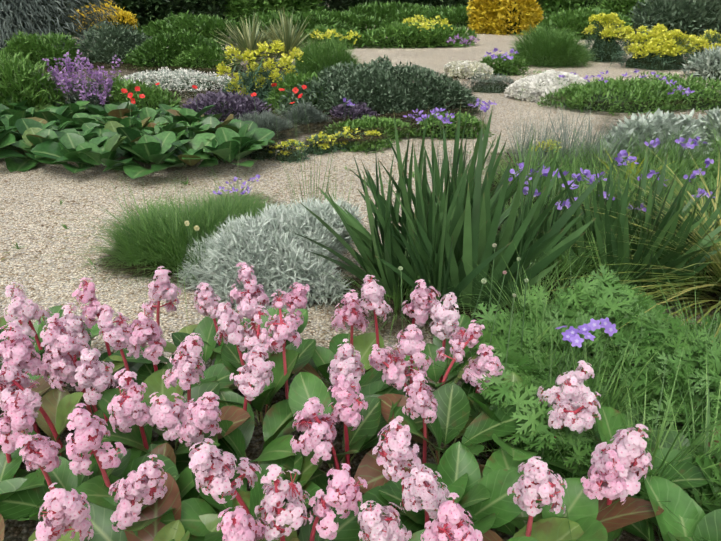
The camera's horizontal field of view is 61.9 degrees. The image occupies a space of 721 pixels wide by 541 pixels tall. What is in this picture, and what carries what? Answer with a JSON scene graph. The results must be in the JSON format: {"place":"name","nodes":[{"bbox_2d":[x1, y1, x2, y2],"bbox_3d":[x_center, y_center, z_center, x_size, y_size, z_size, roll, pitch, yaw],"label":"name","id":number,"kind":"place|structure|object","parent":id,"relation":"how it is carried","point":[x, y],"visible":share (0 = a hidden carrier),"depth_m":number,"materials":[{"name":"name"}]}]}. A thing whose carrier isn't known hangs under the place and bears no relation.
{"place":"outdoors","nodes":[
{"label":"outdoors","id":0,"kind":"place"},
{"bbox_2d":[0,0,720,540],"bbox_3d":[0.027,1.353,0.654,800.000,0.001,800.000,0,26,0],"label":"gravel ground","id":1,"kind":"structure","parent":0,"point":[94,186],"depth_m":4.67,"materials":[{"name":"beige gravel"}]},
{"bbox_2d":[0,48,583,289],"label":"leaf litter","id":2,"kind":"object","parent":1,"relation":"on","point":[2,258],"visible":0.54,"depth_m":4.45,"materials":[{"name":"red plant"}]},
{"bbox_2d":[0,0,720,281],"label":"soil","id":3,"kind":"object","parent":1,"relation":"on","point":[293,158],"visible":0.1,"depth_m":9.85,"materials":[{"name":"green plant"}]},
{"bbox_2d":[0,22,720,540],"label":"bed soil","id":4,"kind":"structure","parent":0,"point":[324,466],"depth_m":3.18,"materials":[{"name":"brown soil"}]},
{"bbox_2d":[0,0,119,51],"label":"shrub","id":5,"kind":"object","parent":4,"relation":"on","point":[18,13],"visible":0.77,"depth_m":13.32,"materials":[{"name":"grey plant"}]},
{"bbox_2d":[70,0,138,30],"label":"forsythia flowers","id":6,"kind":"object","parent":4,"relation":"on","point":[126,15],"visible":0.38,"depth_m":16.36,"materials":[{"name":"yellow plant"}]},
{"bbox_2d":[0,94,274,178],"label":"bergenia plant","id":7,"kind":"object","parent":4,"relation":"on","point":[80,135],"visible":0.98,"depth_m":5.22,"materials":[{"name":"green plant"}]},
{"bbox_2d":[34,34,478,104],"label":"purple flowers","id":8,"kind":"object","parent":4,"relation":"on","point":[66,60],"visible":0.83,"depth_m":6.77,"materials":[{"name":"purple plant"}]},
{"bbox_2d":[4,361,518,521],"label":"reddish bergenia leaves","id":9,"kind":"object","parent":4,"relation":"on","point":[353,456],"visible":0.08,"depth_m":2.03,"materials":[{"name":"brown plant"}]},
{"bbox_2d":[209,6,322,69],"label":"yucca plants","id":10,"kind":"object","parent":4,"relation":"on","point":[289,38],"visible":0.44,"depth_m":9.77,"materials":[{"name":"green plant"}]},
{"bbox_2d":[172,194,365,311],"bbox_3d":[-0.507,-0.110,3.226,1.077,0.515,0.827,0,26,0],"label":"santolina plant","id":11,"kind":"object","parent":4,"relation":"on","point":[271,252],"visible":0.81,"depth_m":3.10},
{"bbox_2d":[180,89,379,124],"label":"purple sage plants","id":12,"kind":"object","parent":4,"relation":"on","point":[208,98],"visible":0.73,"depth_m":6.63,"materials":[{"name":"purple plant"}]},
{"bbox_2d":[56,0,547,37],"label":"boundary hedge trees","id":13,"kind":"object","parent":4,"relation":"on","point":[152,10],"visible":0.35,"depth_m":17.71,"materials":[{"name":"green plant"}]},
{"bbox_2d":[48,60,586,104],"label":"white flowers","id":14,"kind":"object","parent":4,"relation":"on","point":[514,89],"visible":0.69,"depth_m":8.22,"materials":[{"name":"white plant"}]},
{"bbox_2d":[45,72,645,168],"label":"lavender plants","id":15,"kind":"object","parent":4,"relation":"on","point":[270,117],"visible":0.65,"depth_m":6.01,"materials":[{"name":"plant"}]},
{"bbox_2d":[0,262,720,540],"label":"bergenia plant","id":16,"kind":"object","parent":4,"relation":"on","point":[622,481],"depth_m":1.79,"materials":[{"name":"pink plant"}]},
{"bbox_2d":[0,0,720,296],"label":"green foliage plants","id":17,"kind":"object","parent":4,"relation":"on","point":[172,34],"visible":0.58,"depth_m":10.48,"materials":[{"name":"green plant"}]},
{"bbox_2d":[3,23,720,540],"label":"grass plants","id":18,"kind":"object","parent":4,"relation":"on","point":[159,233],"depth_m":3.45,"materials":[{"name":"green plant"}]},
{"bbox_2d":[38,54,720,540],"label":"flower stems","id":19,"kind":"object","parent":4,"relation":"on","point":[494,248],"visible":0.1,"depth_m":2.56,"materials":[{"name":"green plant"}]},
{"bbox_2d":[184,221,199,230],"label":"small white flowers","id":20,"kind":"object","parent":19,"relation":"on","point":[196,228],"visible":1,"depth_m":3.15,"materials":[{"name":"beige plant"}]},
{"bbox_2d":[121,82,306,103],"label":"red flowers","id":21,"kind":"object","parent":19,"relation":"on","point":[137,88],"visible":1,"depth_m":5.60,"materials":[{"name":"red plant"}]},
{"bbox_2d":[398,243,528,296],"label":"small flower buds","id":22,"kind":"object","parent":19,"relation":"on","point":[484,281],"visible":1,"depth_m":2.14,"materials":[{"name":"white plant"}]},
{"bbox_2d":[213,48,714,347],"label":"purple flowers","id":23,"kind":"object","parent":19,"relation":"attached to","point":[570,334],"visible":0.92,"depth_m":3.64,"materials":[{"name":"purple plant"}]},
{"bbox_2d":[75,0,720,125],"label":"dome shrub","id":24,"kind":"object","parent":4,"relation":"on","point":[377,73],"visible":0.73,"depth_m":7.12,"materials":[{"name":"green plant"}]},
{"bbox_2d":[119,45,720,162],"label":"silver foliage plants","id":25,"kind":"object","parent":4,"relation":"on","point":[668,124],"visible":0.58,"depth_m":5.31,"materials":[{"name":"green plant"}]},
{"bbox_2d":[216,12,720,182],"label":"yellow flowers","id":26,"kind":"object","parent":4,"relation":"on","point":[665,41],"visible":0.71,"depth_m":10.64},
{"bbox_2d":[218,18,720,165],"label":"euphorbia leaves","id":27,"kind":"object","parent":4,"relation":"on","point":[252,86],"visible":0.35,"depth_m":7.44,"materials":[{"name":"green plant"}]},
{"bbox_2d":[466,0,543,34],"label":"golden shrub","id":28,"kind":"object","parent":4,"relation":"on","point":[530,11],"visible":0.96,"depth_m":17.48,"materials":[{"name":"yellow plant"}]},
{"bbox_2d":[290,102,720,313],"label":"iris leaves","id":29,"kind":"object","parent":4,"relation":"on","point":[460,218],"visible":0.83,"depth_m":2.95,"materials":[{"name":"green plant"}]},
{"bbox_2d":[465,263,720,513],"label":"ferny foliage plant","id":30,"kind":"object","parent":4,"relation":"on","point":[535,431],"visible":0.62,"depth_m":2.20,"materials":[{"name":"green plant"}]},
{"bbox_2d":[536,143,720,378],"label":"straw grass","id":31,"kind":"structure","parent":4,"relation":"on","point":[716,259],"depth_m":2.96,"materials":[{"name":"green plant"}]}
]}

